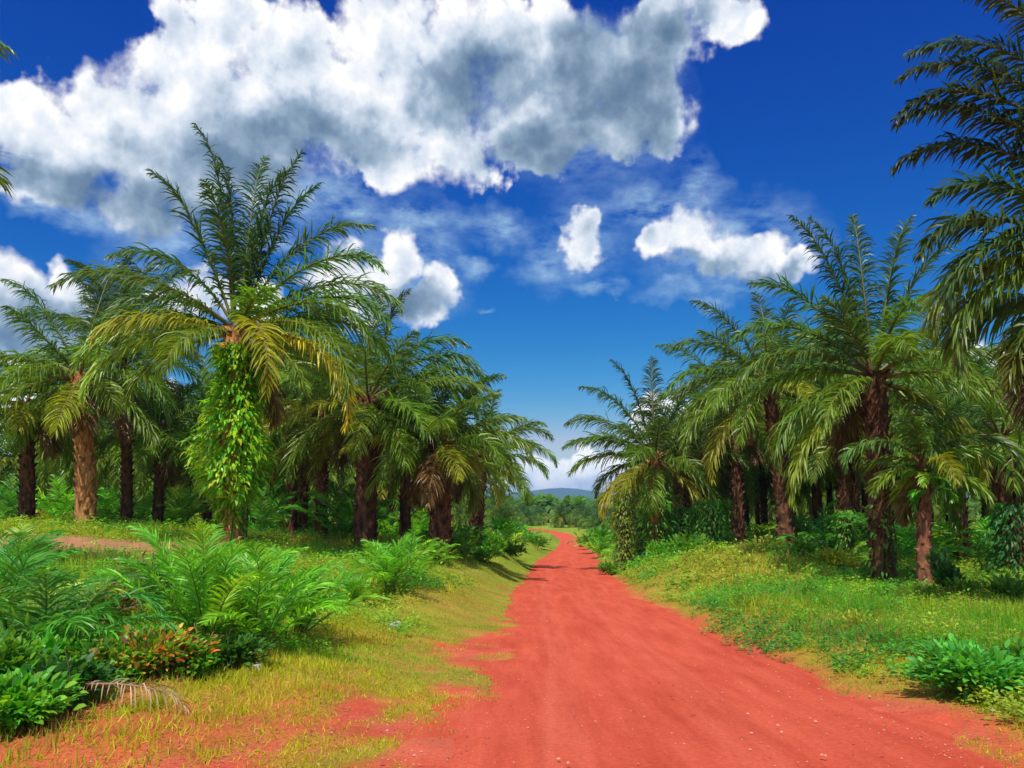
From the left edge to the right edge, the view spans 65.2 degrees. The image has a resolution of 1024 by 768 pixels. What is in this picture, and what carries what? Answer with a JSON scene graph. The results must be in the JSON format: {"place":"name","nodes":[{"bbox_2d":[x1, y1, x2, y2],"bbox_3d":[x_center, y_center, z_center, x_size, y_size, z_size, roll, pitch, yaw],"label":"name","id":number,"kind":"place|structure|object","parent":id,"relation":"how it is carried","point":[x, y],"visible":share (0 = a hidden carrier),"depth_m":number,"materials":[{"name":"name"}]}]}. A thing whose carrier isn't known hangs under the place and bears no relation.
{"place":"outdoors","nodes":[
{"label":"outdoors","id":0,"kind":"place"},
{"bbox_2d":[0,510,1023,767],"bbox_3d":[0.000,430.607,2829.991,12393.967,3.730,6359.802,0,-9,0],"label":"ground","id":1,"kind":"structure","parent":0,"point":[430,752],"depth_m":7.60,"materials":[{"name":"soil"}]},
{"bbox_2d":[0,40,18,197],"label":"oil palm","id":2,"kind":"object","parent":1,"relation":"on","point":[3,46],"visible":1,"depth_m":13.23,"materials":[{"name":"green plant"}]},
{"bbox_2d":[0,473,58,519],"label":"young palm","id":3,"kind":"object","parent":1,"relation":"on","point":[8,509],"visible":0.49,"depth_m":33.44,"materials":[{"name":"green plant"}]},
{"bbox_2d":[0,620,59,674],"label":"shrub","id":4,"kind":"object","parent":1,"relation":"on","point":[17,652],"visible":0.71,"depth_m":6.77,"materials":[{"name":"green plant"}]},
{"bbox_2d":[0,420,65,506],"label":"oil palm","id":5,"kind":"object","parent":1,"relation":"on","point":[10,467],"visible":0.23,"depth_m":48.85,"materials":[{"name":"green plant"}]},
{"bbox_2d":[0,522,83,583],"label":"young palm","id":6,"kind":"object","parent":1,"relation":"on","point":[17,532],"visible":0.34,"depth_m":12.34,"materials":[{"name":"green plant"}]},
{"bbox_2d":[0,659,87,731],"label":"shrub","id":7,"kind":"object","parent":1,"relation":"on","point":[18,687],"visible":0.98,"depth_m":5.94,"materials":[{"name":"green plant"}]},
{"bbox_2d":[25,626,86,663],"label":"shrub","id":8,"kind":"object","parent":1,"relation":"on","point":[50,639],"visible":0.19,"depth_m":7.38,"materials":[{"name":"green plant"}]},
{"bbox_2d":[0,341,112,521],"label":"oil palm","id":9,"kind":"object","parent":1,"relation":"on","point":[26,494],"visible":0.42,"depth_m":28.70,"materials":[{"name":"green plant"}]},
{"bbox_2d":[0,528,127,637],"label":"young palm","id":10,"kind":"object","parent":1,"relation":"on","point":[36,553],"visible":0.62,"depth_m":8.36,"materials":[{"name":"green plant"}]},
{"bbox_2d":[12,644,116,711],"bbox_3d":[-3.759,2.437,6.570,0.812,0.522,0.970,0,-9,0],"label":"shrub","id":11,"kind":"object","parent":1,"relation":"on","point":[89,670],"visible":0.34,"depth_m":6.64,"materials":[{"name":"green plant"}]},
{"bbox_2d":[3,370,138,505],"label":"oil palm","id":12,"kind":"object","parent":1,"relation":"on","point":[47,463],"visible":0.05,"depth_m":39.21,"materials":[{"name":"green plant"}]},
{"bbox_2d":[35,474,110,520],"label":"young palm","id":13,"kind":"object","parent":1,"relation":"on","point":[64,504],"visible":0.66,"depth_m":35.24,"materials":[{"name":"green plant"}]},
{"bbox_2d":[17,435,138,497],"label":"oil palm","id":14,"kind":"object","parent":1,"relation":"on","point":[72,480],"visible":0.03,"depth_m":44.90,"materials":[{"name":"green plant"}]},
{"bbox_2d":[0,565,187,658],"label":"young palm","id":15,"kind":"object","parent":1,"relation":"on","point":[73,621],"visible":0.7,"depth_m":7.85,"materials":[{"name":"green plant"}]},
{"bbox_2d":[0,262,206,526],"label":"oil palm","id":16,"kind":"object","parent":1,"relation":"on","point":[85,473],"visible":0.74,"depth_m":26.74,"materials":[{"name":"green plant"}]},
{"bbox_2d":[53,577,153,628],"bbox_3d":[-4.609,2.574,9.049,1.033,0.757,1.212,6,-11,-36],"label":"shrub","id":17,"kind":"object","parent":1,"relation":"on","point":[126,609],"visible":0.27,"depth_m":9.22,"materials":[{"name":"green plant"}]},
{"bbox_2d":[61,631,146,681],"bbox_3d":[-3.738,2.551,7.452,0.717,0.514,0.780,1,-9,-8],"label":"shrub","id":18,"kind":"object","parent":1,"relation":"on","point":[106,655],"visible":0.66,"depth_m":7.28,"materials":[{"name":"green plant"}]},
{"bbox_2d":[67,483,149,521],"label":"young palm","id":19,"kind":"object","parent":1,"relation":"on","point":[108,510],"visible":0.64,"depth_m":33.37,"materials":[{"name":"green plant"}]},
{"bbox_2d":[11,255,217,524],"bbox_3d":[-15.238,0.036,31.182,7.792,11.432,7.276,0,-9,0],"label":"oil palm","id":20,"kind":"object","parent":1,"relation":"on","point":[126,497],"visible":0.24,"depth_m":30.75,"materials":[{"name":"green plant"}]},
{"bbox_2d":[56,405,189,521],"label":"oil palm","id":21,"kind":"object","parent":1,"relation":"on","point":[101,463],"visible":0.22,"depth_m":37.04,"materials":[{"name":"green plant"}]},
{"bbox_2d":[75,676,191,713],"bbox_3d":[-3.079,2.505,6.454,1.161,0.268,0.354,-3,-9,18],"label":"dead frond","id":22,"kind":"object","parent":1,"relation":"on","point":[91,684],"visible":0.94,"depth_m":6.43,"materials":[{"name":"brown plant"}]},
{"bbox_2d":[113,480,169,519],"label":"young palm","id":23,"kind":"object","parent":1,"relation":"on","point":[144,512],"visible":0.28,"depth_m":39.18,"materials":[{"name":"green plant"}]},
{"bbox_2d":[91,621,220,677],"bbox_3d":[-3.457,2.548,7.604,1.410,0.561,0.905,0,-9,0],"label":"shrub","id":24,"kind":"object","parent":1,"relation":"on","point":[155,648],"visible":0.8,"depth_m":7.54,"materials":[{"name":"green plant"}]},
{"bbox_2d":[95,377,218,524],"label":"oil palm","id":25,"kind":"object","parent":1,"relation":"on","point":[163,474],"visible":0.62,"depth_m":31.59,"materials":[{"name":"green plant"}]},
{"bbox_2d":[109,540,229,620],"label":"young palm","id":26,"kind":"object","parent":1,"relation":"on","point":[148,583],"visible":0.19,"depth_m":9.83,"materials":[{"name":"green plant"}]},
{"bbox_2d":[146,484,211,527],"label":"young palm","id":27,"kind":"object","parent":1,"relation":"on","point":[184,509],"visible":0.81,"depth_m":32.45,"materials":[{"name":"green plant"}]},
{"bbox_2d":[164,632,221,679],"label":"shrub","id":28,"kind":"object","parent":1,"relation":"on","point":[204,663],"visible":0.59,"depth_m":7.60,"materials":[{"name":"green plant"}]},
{"bbox_2d":[84,522,309,638],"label":"young palm","id":29,"kind":"object","parent":1,"relation":"on","point":[203,584],"visible":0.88,"depth_m":8.91,"materials":[{"name":"green plant"}]},
{"bbox_2d":[136,379,277,526],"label":"oil palm","id":30,"kind":"object","parent":1,"relation":"on","point":[207,516],"visible":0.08,"depth_m":35.27,"materials":[{"name":"green plant"}]},
{"bbox_2d":[45,123,404,547],"bbox_3d":[-7.689,-1.491,22.546,9.195,12.362,7.237,0,-9,0],"label":"oil palm","id":31,"kind":"object","parent":1,"relation":"on","point":[276,341],"visible":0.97,"depth_m":22.04,"materials":[{"name":"green plant"}]},
{"bbox_2d":[176,341,279,542],"bbox_3d":[-7.886,1.621,21.881,2.548,5.679,2.792,-7,-11,40],"label":"climbing vine","id":32,"kind":"object","parent":31,"relation":"attached to","point":[253,435],"visible":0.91,"depth_m":21.60,"materials":[{"name":"green plant"}]},
{"bbox_2d":[199,632,279,668],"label":"shrub","id":33,"kind":"object","parent":1,"relation":"on","point":[233,648],"visible":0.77,"depth_m":8.21,"materials":[{"name":"green plant"}]},
{"bbox_2d":[182,539,350,644],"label":"young palm","id":34,"kind":"object","parent":1,"relation":"on","point":[250,620],"visible":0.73,"depth_m":9.14,"materials":[{"name":"green plant"}]},
{"bbox_2d":[248,476,308,532],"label":"young palm","id":35,"kind":"object","parent":1,"relation":"on","point":[268,508],"visible":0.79,"depth_m":30.31,"materials":[{"name":"green plant"}]},
{"bbox_2d":[193,329,376,535],"bbox_3d":[-9.155,2.115,32.722,7.225,8.518,6.742,-7,-11,39],"label":"oil palm","id":36,"kind":"object","parent":1,"relation":"on","point":[292,525],"visible":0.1,"depth_m":32.37,"materials":[{"name":"green plant"}]},
{"bbox_2d":[224,546,389,641],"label":"young palm","id":37,"kind":"object","parent":1,"relation":"on","point":[321,596],"visible":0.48,"depth_m":10.24,"materials":[{"name":"green plant"}]},
{"bbox_2d":[257,381,363,531],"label":"oil palm","id":38,"kind":"object","parent":1,"relation":"on","point":[304,496],"visible":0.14,"depth_m":37.47,"materials":[{"name":"green plant"}]},
{"bbox_2d":[247,335,407,538],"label":"oil palm","id":39,"kind":"object","parent":1,"relation":"on","point":[321,477],"visible":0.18,"depth_m":30.48,"materials":[{"name":"green plant"}]},
{"bbox_2d":[279,481,391,540],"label":"young palm","id":40,"kind":"object","parent":1,"relation":"on","point":[342,518],"visible":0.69,"depth_m":29.17,"materials":[{"name":"green plant"}]},
{"bbox_2d":[318,565,379,601],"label":"young palm","id":41,"kind":"object","parent":1,"relation":"on","point":[356,587],"visible":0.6,"depth_m":15.07,"materials":[{"name":"green plant"}]},
{"bbox_2d":[332,451,424,532],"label":"oil palm","id":42,"kind":"object","parent":1,"relation":"on","point":[391,507],"visible":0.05,"depth_m":45.52,"materials":[{"name":"green plant"}]},
{"bbox_2d":[262,283,495,547],"bbox_3d":[-5.164,0.922,28.215,8.229,9.842,7.860,7,-11,-40],"label":"oil palm","id":43,"kind":"object","parent":1,"relation":"on","point":[365,523],"visible":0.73,"depth_m":27.62,"materials":[{"name":"green plant"}]},
{"bbox_2d":[332,534,437,593],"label":"young palm","id":44,"kind":"object","parent":1,"relation":"on","point":[388,566],"visible":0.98,"depth_m":15.83,"materials":[{"name":"green plant"}]},
{"bbox_2d":[336,347,476,539],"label":"oil palm","id":45,"kind":"object","parent":1,"relation":"on","point":[404,521],"visible":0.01,"depth_m":33.51,"materials":[{"name":"green plant"}]},
{"bbox_2d":[388,499,429,536],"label":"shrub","id":46,"kind":"object","parent":1,"relation":"on","point":[421,523],"visible":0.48,"depth_m":38.92,"materials":[{"name":"green plant"}]},
{"bbox_2d":[356,525,463,583],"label":"young palm","id":47,"kind":"object","parent":1,"relation":"on","point":[412,542],"visible":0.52,"depth_m":17.98,"materials":[{"name":"green plant"}]},
{"bbox_2d":[338,359,536,555],"bbox_3d":[-2.517,2.387,27.952,6.045,7.318,6.556,-6,-10,33],"label":"oil palm","id":48,"kind":"object","parent":1,"relation":"on","point":[438,471],"visible":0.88,"depth_m":27.39,"materials":[{"name":"green plant"}]},
{"bbox_2d":[414,522,497,539],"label":"shrub","id":49,"kind":"object","parent":1,"relation":"on","point":[423,532],"visible":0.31,"depth_m":35.53,"materials":[{"name":"green plant"}]},
{"bbox_2d":[452,526,487,556],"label":"young palm","id":50,"kind":"object","parent":1,"relation":"on","point":[468,550],"visible":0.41,"depth_m":30.22,"materials":[{"name":"green plant"}]},
{"bbox_2d":[468,544,506,562],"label":"shrub","id":51,"kind":"object","parent":1,"relation":"on","point":[481,552],"visible":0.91,"depth_m":32.14,"materials":[{"name":"green plant"}]},
{"bbox_2d":[421,389,559,545],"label":"oil palm","id":52,"kind":"object","parent":1,"relation":"on","point":[476,519],"visible":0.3,"depth_m":36.51,"materials":[{"name":"green plant"}]},
{"bbox_2d":[459,452,523,509],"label":"oil palm","id":53,"kind":"object","parent":1,"relation":"on","point":[491,483],"visible":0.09,"depth_m":52.90,"materials":[{"name":"green plant"}]},
{"bbox_2d":[483,500,528,537],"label":"shrub","id":54,"kind":"object","parent":1,"relation":"on","point":[508,510],"visible":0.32,"depth_m":69.46,"materials":[{"name":"green plant"}]},
{"bbox_2d":[35,490,982,522],"bbox_3d":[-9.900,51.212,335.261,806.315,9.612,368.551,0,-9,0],"label":"palm wood","id":55,"kind":"object","parent":1,"relation":"on","point":[549,498],"visible":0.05,"depth_m":179.10,"materials":[{"name":"green plant"}]},
{"bbox_2d":[0,511,1023,730],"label":"creeping weeds","id":56,"kind":"object","parent":1,"relation":"on","point":[985,694],"visible":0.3,"depth_m":14.96,"materials":[{"name":"green plant"}]},
{"bbox_2d":[0,515,1023,720],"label":"tall grass","id":57,"kind":"structure","parent":1,"relation":"on","point":[998,612],"depth_m":14.74,"materials":[{"name":"green plant"}]},
{"bbox_2d":[485,514,540,540],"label":"shrub","id":58,"kind":"object","parent":1,"relation":"on","point":[498,524],"visible":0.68,"depth_m":53.73,"materials":[{"name":"green plant"}]},
{"bbox_2d":[546,503,575,527],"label":"oil palm","id":59,"kind":"object","parent":1,"relation":"on","point":[561,514],"visible":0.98,"depth_m":146.12,"materials":[{"name":"green plant"}]},
{"bbox_2d":[574,531,615,557],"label":"young palm","id":60,"kind":"object","parent":1,"relation":"on","point":[594,544],"visible":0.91,"depth_m":49.02,"materials":[{"name":"green plant"}]},
{"bbox_2d":[573,525,618,548],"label":"shrub","id":61,"kind":"object","parent":1,"relation":"on","point":[601,533],"visible":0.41,"depth_m":58.53,"materials":[{"name":"green plant"}]},
{"bbox_2d":[611,491,639,570],"bbox_3d":[4.835,6.382,34.480,1.337,3.479,1.338,-5,-10,31],"label":"creeper covered stump","id":62,"kind":"object","parent":1,"relation":"on","point":[624,521],"visible":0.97,"depth_m":34.23,"materials":[{"name":"green plant"}]},
{"bbox_2d":[629,507,649,556],"bbox_3d":[6.324,7.486,39.278,2.206,2.879,2.273,0,-9,0],"label":"creeper covered stump","id":63,"kind":"object","parent":1,"relation":"on","point":[639,537],"visible":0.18,"depth_m":38.98,"materials":[{"name":"green plant"}]},
{"bbox_2d":[561,356,749,555],"bbox_3d":[6.608,3.243,35.838,6.982,9.766,6.177,8,-11,-41],"label":"oil palm","id":64,"kind":"object","parent":1,"relation":"on","point":[654,457],"visible":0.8,"depth_m":35.54,"materials":[{"name":"green plant"}]},
{"bbox_2d":[632,490,680,562],"bbox_3d":[6.298,6.426,35.051,2.260,3.544,2.312,0,-9,0],"label":"climbing vine","id":65,"kind":"object","parent":64,"relation":"attached to","point":[663,523],"visible":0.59,"depth_m":34.78,"materials":[{"name":"green plant"}]},
{"bbox_2d":[664,505,704,543],"bbox_3d":[7.869,6.832,36.313,2.351,2.623,2.394,0,-9,0],"label":"creeper covered stump","id":66,"kind":"object","parent":1,"relation":"on","point":[680,512],"visible":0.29,"depth_m":36.15,"materials":[{"name":"green plant"}]},
{"bbox_2d":[616,403,757,531],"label":"oil palm","id":67,"kind":"object","parent":1,"relation":"on","point":[679,499],"visible":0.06,"depth_m":41.58,"materials":[{"name":"green plant"}]},
{"bbox_2d":[657,532,718,556],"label":"shrub","id":68,"kind":"object","parent":1,"relation":"on","point":[679,541],"visible":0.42,"depth_m":30.35,"materials":[{"name":"green plant"}]},
{"bbox_2d":[624,398,771,524],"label":"oil palm","id":69,"kind":"object","parent":1,"relation":"on","point":[746,486],"visible":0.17,"depth_m":39.13,"materials":[{"name":"green plant"}]},
{"bbox_2d":[682,498,737,545],"bbox_3d":[8.075,5.877,32.515,2.236,2.479,2.489,0,-9,0],"label":"creeper covered stump","id":70,"kind":"object","parent":1,"relation":"on","point":[710,526],"visible":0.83,"depth_m":32.21,"materials":[{"name":"green plant"}]},
{"bbox_2d":[653,328,806,544],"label":"oil palm","id":71,"kind":"object","parent":1,"relation":"on","point":[736,481],"visible":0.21,"depth_m":35.53,"materials":[{"name":"green plant"}]},
{"bbox_2d":[721,442,798,536],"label":"oil palm","id":72,"kind":"object","parent":1,"relation":"on","point":[763,499],"visible":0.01,"depth_m":44.27,"materials":[{"name":"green plant"}]},
{"bbox_2d":[662,291,862,549],"bbox_3d":[9.785,1.207,29.774,7.287,10.722,7.353,-8,-12,42],"label":"oil palm","id":73,"kind":"object","parent":1,"relation":"on","point":[784,515],"visible":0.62,"depth_m":29.84,"materials":[{"name":"green plant"}]},
{"bbox_2d":[728,520,804,542],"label":"young palm","id":74,"kind":"object","parent":1,"relation":"on","point":[761,532],"visible":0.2,"depth_m":36.06,"materials":[{"name":"green plant"}]},
{"bbox_2d":[727,483,823,527],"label":"oil palm","id":75,"kind":"object","parent":1,"relation":"on","point":[798,497],"visible":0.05,"depth_m":53.58,"materials":[{"name":"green plant"}]},
{"bbox_2d":[744,362,837,529],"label":"oil palm","id":76,"kind":"object","parent":1,"relation":"on","point":[816,503],"depth_m":38.23,"materials":[{"name":"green plant"}]},
{"bbox_2d":[775,537,828,557],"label":"shrub","id":77,"kind":"object","parent":1,"relation":"on","point":[808,544],"visible":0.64,"depth_m":23.82,"materials":[{"name":"green plant"}]},
{"bbox_2d":[788,463,837,528],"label":"oil palm","id":78,"kind":"object","parent":1,"relation":"on","point":[829,490],"visible":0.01,"depth_m":44.98,"materials":[{"name":"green plant"}]},
{"bbox_2d":[763,499,868,548],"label":"young palm","id":79,"kind":"object","parent":1,"relation":"on","point":[815,533],"visible":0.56,"depth_m":29.41,"materials":[{"name":"green plant"}]},
{"bbox_2d":[808,546,864,569],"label":"shrub","id":80,"kind":"object","parent":1,"relation":"on","point":[839,555],"visible":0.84,"depth_m":22.34,"materials":[{"name":"green plant"}]},
{"bbox_2d":[764,378,913,549],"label":"oil palm","id":81,"kind":"object","parent":1,"relation":"on","point":[845,492],"visible":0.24,"depth_m":28.49,"materials":[{"name":"green plant"}]},
{"bbox_2d":[827,509,864,559],"bbox_3d":[11.522,5.297,27.567,1.281,1.966,1.405,0,-9,0],"label":"creeper covered stump","id":82,"kind":"object","parent":1,"relation":"on","point":[847,536],"visible":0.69,"depth_m":27.34,"materials":[{"name":"green plant"}]},
{"bbox_2d":[776,315,925,555],"bbox_3d":[14.696,2.347,34.430,7.320,10.654,7.333,2,-9,-13],"label":"oil palm","id":83,"kind":"object","parent":1,"relation":"on","point":[855,500],"visible":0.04,"depth_m":33.85,"materials":[{"name":"green plant"}]},
{"bbox_2d":[727,213,1023,581],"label":"oil palm","id":84,"kind":"object","parent":1,"relation":"on","point":[870,406],"visible":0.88,"depth_m":21.04,"materials":[{"name":"green plant"}]},
{"bbox_2d":[855,504,906,582],"bbox_3d":[9.442,4.157,20.404,1.294,2.154,1.319,0,-9,0],"label":"climbing vine","id":85,"kind":"object","parent":84,"relation":"attached to","point":[898,551],"visible":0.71,"depth_m":20.21,"materials":[{"name":"green plant"}]},
{"bbox_2d":[838,509,973,563],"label":"young palm","id":86,"kind":"object","parent":1,"relation":"on","point":[907,542],"visible":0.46,"depth_m":26.28,"materials":[{"name":"green plant"}]},
{"bbox_2d":[838,400,1023,586],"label":"oil palm","id":87,"kind":"object","parent":1,"relation":"on","point":[924,526],"visible":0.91,"depth_m":19.23,"materials":[{"name":"green plant"}]},
{"bbox_2d":[897,456,958,512],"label":"trunk fern","id":88,"kind":"object","parent":87,"relation":"attached to","point":[921,481],"visible":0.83,"depth_m":18.96,"materials":[{"name":"green plant"}]},
{"bbox_2d":[896,519,979,554],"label":"young palm","id":89,"kind":"object","parent":1,"relation":"on","point":[944,540],"visible":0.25,"depth_m":28.11,"materials":[{"name":"green plant"}]},
{"bbox_2d":[921,544,966,597],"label":"shrub","id":90,"kind":"object","parent":1,"relation":"on","point":[943,568],"visible":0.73,"depth_m":16.29,"materials":[{"name":"green plant"}]},
{"bbox_2d":[872,327,1023,543],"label":"oil palm","id":91,"kind":"object","parent":1,"relation":"on","point":[923,348],"depth_m":35.52,"materials":[{"name":"green plant"}]},
{"bbox_2d":[884,632,1023,700],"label":"shrub","id":92,"kind":"object","parent":1,"relation":"on","point":[962,665],"visible":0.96,"depth_m":7.43,"materials":[{"name":"green plant"}]},
{"bbox_2d":[886,353,1023,561],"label":"oil palm","id":93,"kind":"object","parent":1,"relation":"on","point":[966,522],"visible":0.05,"depth_m":29.32,"materials":[{"name":"green plant"}]},
{"bbox_2d":[888,0,1023,440],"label":"oil palm","id":94,"kind":"object","parent":1,"relation":"on","point":[949,289],"visible":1,"depth_m":13.25,"materials":[{"name":"green plant"}]},
{"bbox_2d":[888,353,1023,567],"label":"oil palm","id":95,"kind":"object","parent":1,"relation":"on","point":[1006,479],"visible":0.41,"depth_m":24.73,"materials":[{"name":"green plant"}]},
{"bbox_2d":[938,575,989,602],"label":"shrub","id":96,"kind":"object","parent":1,"relation":"on","point":[969,583],"visible":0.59,"depth_m":15.69,"materials":[{"name":"green plant"}]},
{"bbox_2d":[936,512,993,556],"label":"young palm","id":97,"kind":"object","parent":1,"relation":"on","point":[985,524],"visible":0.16,"depth_m":33.62,"materials":[{"name":"green plant"}]},
{"bbox_2d":[971,501,1023,574],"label":"creeper covered stump","id":98,"kind":"object","parent":1,"relation":"on","point":[1013,546],"visible":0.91,"depth_m":21.44,"materials":[{"name":"green plant"}]},
{"bbox_2d":[976,567,1023,601],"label":"shrub","id":99,"kind":"object","parent":1,"relation":"on","point":[999,585],"visible":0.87,"depth_m":14.34,"materials":[{"name":"green plant"}]},
{"bbox_2d":[0,0,1023,496],"label":"sky","id":100,"kind":"structure","parent":0,"point":[553,185],"materials":[{"name":"blue"}]},
{"bbox_2d":[402,522,1018,767],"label":"road","id":101,"kind":"structure","parent":0,"point":[570,576],"depth_m":7.56,"materials":[{"name":"red soil"}]},
{"bbox_2d":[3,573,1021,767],"bbox_3d":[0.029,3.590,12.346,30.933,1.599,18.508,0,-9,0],"label":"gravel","id":102,"kind":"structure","parent":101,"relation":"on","point":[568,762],"depth_m":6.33,"materials":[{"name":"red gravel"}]},
{"bbox_2d":[506,488,966,503],"bbox_3d":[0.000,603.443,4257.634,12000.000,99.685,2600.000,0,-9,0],"label":"hills","id":103,"kind":"structure","parent":0,"point":[562,492],"depth_m":3824.43,"materials":[{"name":"blue"}]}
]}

